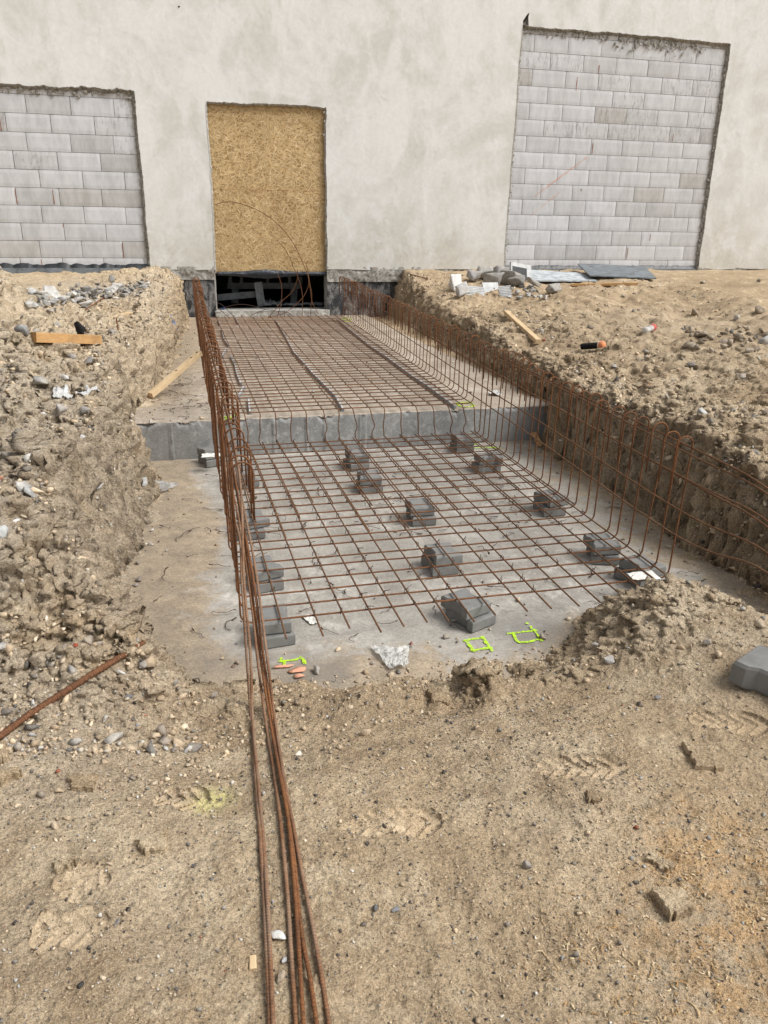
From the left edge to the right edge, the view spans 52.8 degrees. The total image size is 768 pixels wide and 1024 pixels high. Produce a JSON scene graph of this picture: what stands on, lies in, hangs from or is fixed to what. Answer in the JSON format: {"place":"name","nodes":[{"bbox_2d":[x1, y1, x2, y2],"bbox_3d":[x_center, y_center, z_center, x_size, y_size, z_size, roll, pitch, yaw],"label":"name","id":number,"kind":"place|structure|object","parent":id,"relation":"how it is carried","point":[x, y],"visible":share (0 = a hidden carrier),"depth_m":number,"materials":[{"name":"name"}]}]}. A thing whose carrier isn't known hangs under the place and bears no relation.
{"place":"outdoors","nodes":[
{"label":"outdoors","id":0,"kind":"place"},
{"bbox_2d":[0,265,767,1023],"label":"ground","id":1,"kind":"structure","parent":0,"point":[74,469],"depth_m":2.37,"materials":[{"name":"soil"}]},
{"bbox_2d":[0,739,8,763],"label":"crust plate","id":2,"kind":"object","parent":1,"relation":"on","point":[4,757],"visible":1,"depth_m":2.30,"materials":[{"name":"soil"}]},
{"bbox_2d":[0,525,8,537],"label":"stone","id":3,"kind":"object","parent":1,"relation":"on","point":[4,529],"visible":1,"depth_m":2.87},
{"bbox_2d":[0,767,22,786],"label":"crust plate","id":4,"kind":"object","parent":1,"relation":"on","point":[11,774],"visible":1,"depth_m":2.23,"materials":[{"name":"soil"}]},
{"bbox_2d":[14,324,28,335],"bbox_3d":[-2.319,-1.162,4.956,0.090,0.081,0.066,3,21,7],"label":"stone","id":5,"kind":"object","parent":1,"relation":"on","point":[24,329],"visible":0.92,"depth_m":4.93,"materials":[{"name":"stone"}]},
{"bbox_2d":[15,481,32,491],"bbox_3d":[-1.458,-0.101,3.120,0.046,0.054,0.063,14,24,32],"label":"stone","id":6,"kind":"object","parent":1,"relation":"on","point":[20,485],"visible":0.85,"depth_m":3.10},
{"bbox_2d":[23,486,36,497],"bbox_3d":[-1.427,-0.081,3.110,0.052,0.052,0.048,-17,27,-40],"label":"stone","id":7,"kind":"object","parent":1,"relation":"on","point":[28,491],"visible":0.98,"depth_m":3.10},
{"bbox_2d":[24,300,38,308],"bbox_3d":[-2.751,-1.610,6.003,0.068,0.060,0.129,8,22,19],"label":"concrete lump","id":8,"kind":"object","parent":1,"relation":"on","point":[28,304],"visible":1,"depth_m":5.99,"materials":[{"name":"concrete"}]},
{"bbox_2d":[32,376,48,384],"bbox_3d":[-1.881,-0.722,4.231,0.092,0.053,0.058,-4,21,-14],"label":"stone","id":9,"kind":"object","parent":1,"relation":"on","point":[39,380],"visible":1,"depth_m":4.21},
{"bbox_2d":[43,285,60,298],"bbox_3d":[-2.886,-1.903,6.711,0.120,0.116,0.230,-10,23,-28],"label":"concrete lump","id":10,"kind":"object","parent":1,"relation":"on","point":[52,291],"visible":0.68,"depth_m":6.70,"materials":[{"name":"concrete"}]},
{"bbox_2d":[56,404,67,416],"bbox_3d":[-1.613,-0.511,3.877,0.053,0.067,0.080,-4,21,-14],"label":"stone","id":11,"kind":"object","parent":1,"relation":"on","point":[60,409],"visible":1,"depth_m":3.86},
{"bbox_2d":[52,385,72,398],"bbox_3d":[-1.736,-0.626,4.148,0.095,0.069,0.323,-4,21,-14],"label":"plastic scrap","id":12,"kind":"object","parent":1,"relation":"on","point":[58,392],"visible":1,"depth_m":4.22,"materials":[{"name":"plastic"}]},
{"bbox_2d":[51,855,77,873],"bbox_3d":[-0.777,0.863,1.882,0.060,0.034,0.029,-8,22,-22],"label":"crust plate","id":13,"kind":"object","parent":1,"relation":"on","point":[68,863],"visible":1,"depth_m":1.88,"materials":[{"name":"soil"}]},
{"bbox_2d":[30,332,101,343],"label":"timber beam","id":14,"kind":"structure","parent":1,"relation":"on","point":[39,337],"depth_m":5.24,"materials":[{"name":"wood"}]},
{"bbox_2d":[0,640,145,739],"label":"ribbed bar","id":15,"kind":"object","parent":1,"relation":"on","point":[17,723],"visible":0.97,"depth_m":2.57,"materials":[{"name":"metal"}]},
{"bbox_2d":[74,321,85,334],"bbox_3d":[-2.313,-1.390,5.884,0.066,0.127,0.063,12,23,27],"label":"black rag","id":16,"kind":"object","parent":1,"relation":"on","point":[80,328],"visible":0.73,"depth_m":5.87,"materials":[{"name":"fabric"}]},
{"bbox_2d":[67,773,97,791],"bbox_3d":[-0.878,0.785,2.238,0.093,0.033,0.065,0,20,-2],"label":"crust plate","id":17,"kind":"object","parent":1,"relation":"on","point":[85,782],"visible":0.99,"depth_m":2.23,"materials":[{"name":"soil"}]},
{"bbox_2d":[76,385,98,394],"bbox_3d":[-1.694,-0.677,4.442,0.040,0.104,0.315,5,21,12],"label":"plastic scrap","id":18,"kind":"object","parent":1,"relation":"on","point":[88,391],"visible":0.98,"depth_m":4.43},
{"bbox_2d":[0,266,201,756],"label":"bank gravel","id":19,"kind":"structure","parent":1,"relation":"on","point":[163,740],"depth_m":2.60,"materials":[{"name":"stone"}]},
{"bbox_2d":[31,274,181,590],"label":"face stones","id":20,"kind":"object","parent":1,"relation":"on","point":[58,428],"visible":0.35,"depth_m":3.97,"materials":[{"name":"stone"}]},
{"bbox_2d":[133,825,169,855],"bbox_3d":[-0.576,0.846,1.969,0.076,0.039,0.093,19,27,40],"label":"crust plate","id":21,"kind":"object","parent":1,"relation":"on","point":[154,842],"visible":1,"depth_m":1.95,"materials":[{"name":"soil"}]},
{"bbox_2d":[148,351,201,397],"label":"timber beam","id":22,"kind":"structure","parent":1,"relation":"on","point":[173,375],"depth_m":6.78,"materials":[{"name":"brown wood"}]},
{"bbox_2d":[249,955,256,970],"bbox_3d":[-0.283,0.972,1.668,0.016,0.006,0.031,-3,26,-10],"label":"wood chip","id":23,"kind":"object","parent":1,"relation":"on","point":[252,963],"visible":1,"depth_m":1.67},
{"bbox_2d":[271,930,285,939],"bbox_3d":[-0.236,0.945,1.724,0.034,0.019,0.022,-4,21,-14],"label":"stone","id":24,"kind":"object","parent":1,"relation":"on","point":[277,934],"visible":1,"depth_m":1.72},
{"bbox_2d":[276,970,284,982],"bbox_3d":[-0.218,0.984,1.641,0.017,0.014,0.024,3,20,5],"label":"clod","id":25,"kind":"object","parent":1,"relation":"on","point":[280,976],"visible":1,"depth_m":1.64,"materials":[{"name":"stone"}]},
{"bbox_2d":[0,580,765,859],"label":"loose clods","id":26,"kind":"object","parent":1,"relation":"on","point":[364,732],"visible":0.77,"depth_m":2.71,"materials":[{"name":"soil"}]},
{"bbox_2d":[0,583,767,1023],"bbox_3d":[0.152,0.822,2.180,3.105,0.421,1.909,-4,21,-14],"label":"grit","id":27,"kind":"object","parent":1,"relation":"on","point":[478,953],"visible":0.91,"depth_m":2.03,"materials":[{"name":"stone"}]},
{"bbox_2d":[426,684,451,705],"bbox_3d":[0.206,0.688,2.889,0.086,0.042,0.098,0,20,-3],"label":"crust plate","id":28,"kind":"object","parent":1,"relation":"on","point":[439,694],"visible":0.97,"depth_m":2.88,"materials":[{"name":"soil"}]},
{"bbox_2d":[448,274,461,291],"bbox_3d":[1.091,-3.469,11.670,0.130,0.253,0.494,11,22,24],"label":"concrete piece","id":29,"kind":"object","parent":1,"relation":"on","point":[455,280],"visible":0.81,"depth_m":11.53,"materials":[{"name":"concrete"}]},
{"bbox_2d":[455,281,469,296],"bbox_3d":[1.104,-3.132,10.856,0.214,0.210,0.082,-11,24,-30],"label":"concrete piece","id":30,"kind":"object","parent":1,"relation":"on","point":[461,289],"visible":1,"depth_m":10.82,"materials":[{"name":"concrete"}]},
{"bbox_2d":[466,269,481,281],"bbox_3d":[1.383,-3.643,11.950,0.171,0.205,0.261,-7,22,-21],"label":"concrete piece","id":31,"kind":"object","parent":1,"relation":"on","point":[473,275],"visible":0.99,"depth_m":11.87,"materials":[{"name":"concrete"}]},
{"bbox_2d":[465,286,484,295],"bbox_3d":[1.288,-3.112,11.071,0.362,0.260,0.046,-1,-16,-22],"label":"insulation board","id":32,"kind":"object","parent":1,"relation":"on","point":[477,289],"visible":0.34,"depth_m":11.09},
{"bbox_2d":[192,276,767,1023],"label":"rebar cage","id":33,"kind":"object","parent":1,"relation":"on","point":[222,452],"visible":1,"depth_m":4.50,"materials":[{"name":"metal"}]},
{"bbox_2d":[627,570,660,579],"bbox_3d":[1.283,0.313,3.817,0.155,0.006,0.109,-4,21,-14],"label":"paper sheet","id":34,"kind":"object","parent":33,"relation":"on","point":[639,575],"visible":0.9,"depth_m":3.82,"materials":[{"name":"paper"}]},
{"bbox_2d":[476,266,492,278],"bbox_3d":[1.585,-3.763,12.181,0.269,0.210,0.460,-1,20,-5],"label":"concrete piece","id":35,"kind":"object","parent":1,"relation":"on","point":[487,269],"visible":0.55,"depth_m":12.07,"materials":[{"name":"concrete"}]},
{"bbox_2d":[481,282,498,292],"bbox_3d":[1.577,-3.279,11.403,0.269,0.220,0.040,-7,-17,-19],"label":"insulation board","id":36,"kind":"object","parent":1,"relation":"on","point":[488,286],"visible":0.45,"depth_m":11.39,"materials":[{"name":"plastic"}]},
{"bbox_2d":[483,272,503,285],"bbox_3d":[1.651,-3.545,11.762,0.343,0.210,0.112,14,24,31],"label":"concrete piece","id":37,"kind":"object","parent":1,"relation":"on","point":[492,277],"visible":0.7,"depth_m":11.71,"materials":[{"name":"concrete"}]},
{"bbox_2d":[492,265,509,272],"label":"concrete piece","id":38,"kind":"object","parent":1,"relation":"on","point":[497,269],"visible":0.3,"depth_m":12.45,"materials":[{"name":"concrete"}]},
{"bbox_2d":[498,285,511,296],"bbox_3d":[1.742,-3.114,11.128,0.196,0.300,0.046,-5,-15,2],"label":"insulation board","id":39,"kind":"object","parent":1,"relation":"on","point":[504,291],"visible":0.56,"depth_m":11.13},
{"bbox_2d":[499,269,521,285],"bbox_3d":[1.967,-3.632,11.998,0.264,0.260,0.425,-13,25,-33],"label":"concrete piece","id":40,"kind":"object","parent":1,"relation":"on","point":[506,275],"visible":0.56,"depth_m":11.92,"materials":[{"name":"concrete"}]},
{"bbox_2d":[507,274,524,285],"bbox_3d":[2.025,-3.521,11.781,0.290,0.197,0.160,17,26,36],"label":"concrete piece","id":41,"kind":"object","parent":1,"relation":"on","point":[517,279],"visible":0.94,"depth_m":11.73,"materials":[{"name":"concrete"}]},
{"bbox_2d":[510,262,530,281],"bbox_3d":[2.128,-3.713,12.043,0.460,0.356,0.122,-11,24,-30],"label":"coated board","id":42,"kind":"object","parent":1,"relation":"on","point":[523,269],"visible":0.54,"depth_m":12.03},
{"bbox_2d":[504,310,541,343],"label":"timber beam","id":43,"kind":"structure","parent":1,"relation":"on","point":[532,336],"depth_m":8.44,"materials":[{"name":"wood"}]},
{"bbox_2d":[525,277,540,287],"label":"concrete piece","id":44,"kind":"object","parent":1,"relation":"on","point":[533,282],"visible":1,"depth_m":11.54,"materials":[{"name":"concrete"}]},
{"bbox_2d":[545,283,561,293],"bbox_3d":[2.455,-3.215,11.139,0.130,0.164,0.295,19,27,40],"label":"concrete piece","id":45,"kind":"object","parent":1,"relation":"on","point":[552,288],"visible":1,"depth_m":11.08,"materials":[{"name":"concrete"}]},
{"bbox_2d":[531,270,596,281],"bbox_3d":[2.792,-3.812,12.475,1.064,0.126,1.041,1,20,0],"label":"pale sheet","id":46,"kind":"object","parent":1,"relation":"on","point":[546,276],"visible":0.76,"depth_m":12.33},
{"bbox_2d":[400,274,767,595],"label":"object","id":47,"kind":"object","parent":1,"relation":"on","point":[713,531],"visible":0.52,"depth_m":5.28,"materials":[{"name":"soil"}]},
{"bbox_2d":[403,270,767,570],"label":"bank stones","id":48,"kind":"object","parent":1,"relation":"on","point":[750,409],"visible":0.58,"depth_m":7.10,"materials":[{"name":"stone"}]},
{"bbox_2d":[580,341,605,349],"bbox_3d":[1.969,-1.565,7.281,0.078,0.078,0.261,-16,16,-37],"label":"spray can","id":49,"kind":"object","parent":1,"relation":"on","point":[595,345],"visible":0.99,"depth_m":7.26,"materials":[{"name":"black plastic"}]},
{"bbox_2d":[585,789,601,803],"bbox_3d":[0.583,0.801,2.167,0.043,0.028,0.048,-4,21,-14],"label":"crust plate","id":50,"kind":"object","parent":1,"relation":"on","point":[592,796],"visible":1,"depth_m":2.16,"materials":[{"name":"soil"}]},
{"bbox_2d":[571,282,637,285],"bbox_3d":[3.321,-3.431,11.653,0.968,0.036,0.061,1,20,7],"label":"thin batten","id":51,"kind":"object","parent":1,"relation":"on","point":[602,284],"visible":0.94,"depth_m":11.62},
{"bbox_2d":[603,655,614,663],"bbox_3d":[0.868,0.569,2.983,0.049,0.033,0.028,3,20,6],"label":"stone","id":52,"kind":"object","parent":1,"relation":"on","point":[609,659],"visible":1,"depth_m":2.97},
{"bbox_2d":[578,263,656,278],"bbox_3d":[3.832,-3.964,12.731,1.097,0.166,1.487,3,20,5],"label":"slate sheet","id":53,"kind":"object","parent":1,"relation":"on","point":[604,270],"visible":1,"depth_m":12.63,"materials":[{"name":"stone"}]},
{"bbox_2d":[470,779,767,1023],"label":"wood shavings","id":54,"kind":"object","parent":1,"relation":"on","point":[652,969],"visible":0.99,"depth_m":1.75,"materials":[{"name":"wood"}]},
{"bbox_2d":[642,324,656,332],"bbox_3d":[2.672,-1.841,7.752,0.073,0.073,0.394,14,26,31],"label":"drink bottle","id":55,"kind":"object","parent":1,"relation":"on","point":[650,328],"visible":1,"depth_m":7.68,"materials":[{"name":"white plastic"}]},
{"bbox_2d":[645,852,675,872],"bbox_3d":[0.701,0.895,1.965,0.070,0.029,0.039,18,26,38],"label":"crust plate","id":56,"kind":"object","parent":1,"relation":"on","point":[662,864],"visible":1,"depth_m":1.96,"materials":[{"name":"soil"}]},
{"bbox_2d":[650,885,692,922],"bbox_3d":[0.696,0.937,1.857,0.084,0.041,0.091,-4,21,-14],"label":"crust plate","id":57,"kind":"object","parent":1,"relation":"on","point":[673,903],"visible":1,"depth_m":1.84,"materials":[{"name":"soil"}]},
{"bbox_2d":[681,741,724,771],"bbox_3d":[0.961,0.739,2.334,0.087,0.035,0.122,1,20,1],"label":"crust plate","id":58,"kind":"object","parent":1,"relation":"on","point":[700,759],"visible":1,"depth_m":2.30,"materials":[{"name":"soil"}]},
{"bbox_2d":[728,645,767,695],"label":"paver","id":59,"kind":"object","parent":1,"relation":"on","point":[749,670],"visible":1,"depth_m":2.64,"materials":[{"name":"grey concrete"}]},
{"bbox_2d":[0,0,767,317],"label":"building","id":60,"kind":"structure","parent":0,"point":[380,146],"depth_m":12.23,"materials":[{"name":"paint"}]},
{"bbox_2d":[217,291,255,300],"bbox_3d":[-2.485,-3.698,13.213,0.706,0.158,0.050,-4,21,-14],"label":"steel channel","id":61,"kind":"object","parent":60,"relation":"on","point":[238,295],"visible":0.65,"depth_m":13.19,"materials":[{"name":"metal"}]},
{"bbox_2d":[254,281,264,306],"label":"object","id":62,"kind":"object","parent":60,"relation":"on","point":[258,286],"visible":0.92,"depth_m":13.10,"materials":[{"name":"grey metal"}]},
{"bbox_2d":[227,277,301,303],"bbox_3d":[-2.115,-3.953,13.776,1.318,0.460,0.160,-4,21,-14],"label":"steel trestle","id":63,"kind":"object","parent":60,"relation":"in","point":[234,287],"visible":0.91,"depth_m":13.76,"materials":[{"name":"metal"}]},
{"bbox_2d":[217,270,326,278],"bbox_3d":[-1.803,-3.847,12.507,1.770,0.138,0.046,-4,21,-14],"label":"plastic film","id":64,"kind":"object","parent":60,"relation":"hanging from","point":[267,274],"visible":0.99,"depth_m":12.48,"materials":[{"name":"plastic"}]},
{"bbox_2d":[264,298,282,305],"bbox_3d":[-1.911,-3.635,13.389,0.319,0.080,0.889,-2,21,-7],"label":"crumpled rag","id":65,"kind":"object","parent":60,"relation":"on","point":[269,302],"visible":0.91,"depth_m":13.33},
{"bbox_2d":[284,302,323,305],"bbox_3d":[-1.388,-3.634,13.460,0.798,0.046,0.520,-4,21,-14],"label":"metal bar","id":66,"kind":"object","parent":60,"relation":"on","point":[314,303],"visible":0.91,"depth_m":13.38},
{"bbox_2d":[121,439,767,688],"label":"lean concrete floor","id":67,"kind":"structure","parent":0,"point":[175,614],"depth_m":4.15,"materials":[{"name":"concrete"}]},
{"bbox_2d":[142,477,177,491],"bbox_3d":[-1.502,-0.201,5.168,0.024,0.175,0.411,7,21,17],"label":"plastic scrap","id":68,"kind":"object","parent":67,"relation":"on","point":[164,486],"visible":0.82,"depth_m":5.22,"materials":[{"name":"plastic"}]},
{"bbox_2d":[198,455,220,467],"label":"paver","id":69,"kind":"object","parent":67,"relation":"on","point":[208,463],"visible":0.5,"depth_m":5.83,"materials":[{"name":"grey concrete"}]},
{"bbox_2d":[197,445,219,459],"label":"paver","id":70,"kind":"object","parent":69,"relation":"on","point":[204,450],"visible":0.45,"depth_m":5.86,"materials":[{"name":"grey concrete"}]},
{"bbox_2d":[236,522,264,539],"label":"paver","id":71,"kind":"object","parent":67,"relation":"on","point":[260,535],"visible":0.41,"depth_m":4.51,"materials":[{"name":"grey concrete"}]},
{"bbox_2d":[236,509,269,529],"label":"paver","id":72,"kind":"object","parent":71,"relation":"on","point":[261,520],"visible":0.56,"depth_m":4.52,"materials":[{"name":"grey concrete"}]},
{"bbox_2d":[246,576,283,593],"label":"paver","id":73,"kind":"object","parent":67,"relation":"on","point":[266,587],"visible":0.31,"depth_m":3.87,"materials":[{"name":"grey concrete"}]},
{"bbox_2d":[245,555,283,581],"bbox_3d":[-0.615,0.285,3.927,0.149,0.058,0.180,-11,24,-29],"label":"paver","id":74,"kind":"object","parent":73,"relation":"on","point":[263,575],"visible":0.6,"depth_m":3.88,"materials":[{"name":"grey concrete"}]},
{"bbox_2d":[260,630,295,649],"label":"paver","id":75,"kind":"object","parent":67,"relation":"on","point":[276,640],"visible":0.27,"depth_m":3.36,"materials":[{"name":"grey concrete"}]},
{"bbox_2d":[255,603,291,634],"bbox_3d":[-0.495,0.474,3.423,0.148,0.058,0.180,-4,21,-13],"label":"paver","id":76,"kind":"object","parent":75,"relation":"on","point":[273,627],"visible":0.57,"depth_m":3.36,"materials":[{"name":"grey concrete"}]},
{"bbox_2d":[287,666,305,672],"bbox_3d":[-0.358,0.652,3.190,0.082,0.011,0.035,-7,22,-21],"label":"painted flake","id":77,"kind":"object","parent":67,"relation":"on","point":[299,669],"visible":1,"depth_m":3.19,"materials":[{"name":"paint"}]},
{"bbox_2d":[304,614,316,623],"bbox_3d":[-0.341,0.498,3.600,0.052,0.010,0.106,-10,23,-27],"label":"paper sheet","id":78,"kind":"object","parent":67,"relation":"on","point":[311,620],"visible":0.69,"depth_m":3.60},
{"bbox_2d":[134,315,547,460],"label":"raised concrete slab","id":79,"kind":"structure","parent":67,"relation":"on","point":[177,437],"depth_m":6.64,"materials":[{"name":"concrete"}]},
{"bbox_2d":[214,201,308,317],"bbox_3d":[-1.902,-3.954,12.198,1.428,1.738,0.167,-2,21,-9],"label":"bent wire","id":80,"kind":"object","parent":79,"relation":"on","point":[292,242],"visible":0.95,"depth_m":12.23,"materials":[{"name":"metal"}]},
{"bbox_2d":[305,364,343,411],"bbox_3d":[-0.571,-1.199,7.281,0.050,0.031,2.139,-4,21,-13],"label":"spacer strip","id":81,"kind":"object","parent":79,"relation":"on","point":[329,389],"visible":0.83,"depth_m":7.05,"materials":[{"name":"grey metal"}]},
{"bbox_2d":[336,319,388,359],"bbox_3d":[-0.358,-2.381,10.471,0.048,0.031,3.860,-3,21,-11],"label":"spacer strip","id":82,"kind":"object","parent":79,"relation":"on","point":[341,323],"visible":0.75,"depth_m":10.32,"materials":[{"name":"grey metal"}]},
{"bbox_2d":[389,359,455,408],"bbox_3d":[0.327,-1.290,7.563,0.032,0.031,2.417,-4,21,-12],"label":"spacer strip","id":83,"kind":"object","parent":79,"relation":"on","point":[453,406],"visible":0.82,"depth_m":7.22,"materials":[{"name":"grey metal"}]},
{"bbox_2d":[342,458,368,470],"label":"paver","id":84,"kind":"object","parent":67,"relation":"on","point":[356,466],"visible":0.48,"depth_m":5.80,"materials":[{"name":"grey concrete"}]},
{"bbox_2d":[345,449,368,462],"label":"paver","id":85,"kind":"object","parent":84,"relation":"on","point":[362,455],"visible":0.76,"depth_m":5.79,"materials":[{"name":"grey concrete"}]},
{"bbox_2d":[356,479,382,492],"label":"paver","id":86,"kind":"object","parent":67,"relation":"on","point":[369,490],"visible":0.3,"depth_m":5.30,"materials":[{"name":"grey concrete"}]},
{"bbox_2d":[357,470,381,485],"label":"paver","id":87,"kind":"object","parent":86,"relation":"on","point":[373,477],"visible":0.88,"depth_m":5.29,"materials":[{"name":"grey concrete"}]},
{"bbox_2d":[371,645,408,667],"bbox_3d":[0.045,0.606,3.292,0.160,0.017,0.198,-4,21,-14],"label":"plastic bag","id":88,"kind":"object","parent":67,"relation":"on","point":[392,657],"visible":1,"depth_m":3.29,"materials":[{"name":"plastic"}]},
{"bbox_2d":[406,509,435,526],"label":"paver","id":89,"kind":"object","parent":67,"relation":"on","point":[424,522],"visible":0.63,"depth_m":4.75,"materials":[{"name":"grey concrete"}]},
{"bbox_2d":[405,498,434,516],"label":"paver","id":90,"kind":"object","parent":89,"relation":"on","point":[419,508],"visible":0.77,"depth_m":4.74,"materials":[{"name":"grey concrete"}]},
{"bbox_2d":[421,555,458,576],"bbox_3d":[0.300,0.281,4.150,0.148,0.058,0.180,-5,21,-16],"label":"paver","id":91,"kind":"object","parent":67,"relation":"on","point":[447,570],"visible":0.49,"depth_m":4.08,"materials":[{"name":"grey concrete"}]},
{"bbox_2d":[424,542,462,565],"bbox_3d":[0.315,0.224,4.128,0.148,0.058,0.180,-6,21,-17],"label":"paver","id":92,"kind":"object","parent":91,"relation":"on","point":[443,559],"visible":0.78,"depth_m":4.07,"materials":[{"name":"grey concrete"}]},
{"bbox_2d":[129,320,763,688],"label":"floor crumbs","id":93,"kind":"object","parent":67,"relation":"on","point":[541,636],"visible":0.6,"depth_m":4.47,"materials":[{"name":"stone"}]},
{"bbox_2d":[450,441,473,453],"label":"paver","id":94,"kind":"object","parent":67,"relation":"on","point":[459,449],"visible":0.5,"depth_m":6.28,"materials":[{"name":"grey concrete"}]},
{"bbox_2d":[451,433,474,445],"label":"paver","id":95,"kind":"object","parent":94,"relation":"on","point":[465,438],"visible":0.74,"depth_m":6.27,"materials":[{"name":"grey concrete"}]},
{"bbox_2d":[446,609,495,632],"bbox_3d":[0.403,0.485,3.603,0.148,0.058,0.180,-15,25,-36],"label":"paver","id":96,"kind":"object","parent":67,"relation":"on","point":[481,622],"visible":0.59,"depth_m":3.55,"materials":[{"name":"grey concrete"}]},
{"bbox_2d":[441,588,490,620],"bbox_3d":[0.379,0.426,3.587,0.148,0.058,0.180,-14,25,-34],"label":"paver","id":97,"kind":"object","parent":96,"relation":"on","point":[476,607],"visible":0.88,"depth_m":3.55,"materials":[{"name":"grey concrete"}]},
{"bbox_2d":[463,636,492,651],"bbox_3d":[0.415,0.585,3.410,0.107,0.002,0.137,-4,21,-14],"label":"paint mark","id":98,"kind":"object","parent":67,"relation":"on","point":[487,647],"visible":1,"depth_m":3.41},
{"bbox_2d":[471,462,500,472],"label":"paver","id":99,"kind":"object","parent":67,"relation":"on","point":[483,469],"visible":0.35,"depth_m":5.80,"materials":[{"name":"grey concrete"}]},
{"bbox_2d":[474,452,502,464],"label":"paver","id":100,"kind":"object","parent":99,"relation":"on","point":[488,457],"visible":0.72,"depth_m":5.79,"materials":[{"name":"grey concrete"}]},
{"bbox_2d":[507,622,542,642],"bbox_3d":[0.634,0.549,3.514,0.152,0.004,0.179,-4,21,-14],"label":"paint mark","id":101,"kind":"object","parent":67,"relation":"on","point":[517,640],"visible":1,"depth_m":3.49,"materials":[{"name":"paint"}]},
{"bbox_2d":[533,500,565,516],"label":"paver","id":102,"kind":"object","parent":67,"relation":"on","point":[558,512],"visible":0.59,"depth_m":4.93,"materials":[{"name":"grey concrete"}]},
{"bbox_2d":[533,489,569,507],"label":"paver","id":103,"kind":"object","parent":102,"relation":"on","point":[545,499],"visible":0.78,"depth_m":4.96,"materials":[{"name":"grey concrete"}]},
{"bbox_2d":[586,546,619,564],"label":"paver","id":104,"kind":"object","parent":67,"relation":"on","point":[598,557],"visible":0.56,"depth_m":4.23,"materials":[{"name":"grey concrete"}]},
{"bbox_2d":[583,533,620,554],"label":"paver","id":105,"kind":"object","parent":104,"relation":"on","point":[598,545],"visible":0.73,"depth_m":4.22,"materials":[{"name":"grey concrete"}]},
{"bbox_2d":[613,567,660,587],"bbox_3d":[1.324,0.333,4.049,0.148,0.058,0.180,-11,24,-29],"label":"paver","id":106,"kind":"object","parent":67,"relation":"on","point":[619,575],"visible":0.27,"depth_m":4.04,"materials":[{"name":"grey concrete"}]},
{"bbox_2d":[619,554,665,575],"bbox_3d":[1.341,0.282,4.014,0.149,0.058,0.180,-9,22,-24],"label":"paver","id":107,"kind":"object","parent":106,"relation":"on","point":[625,564],"visible":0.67,"depth_m":3.99,"materials":[{"name":"grey concrete"}]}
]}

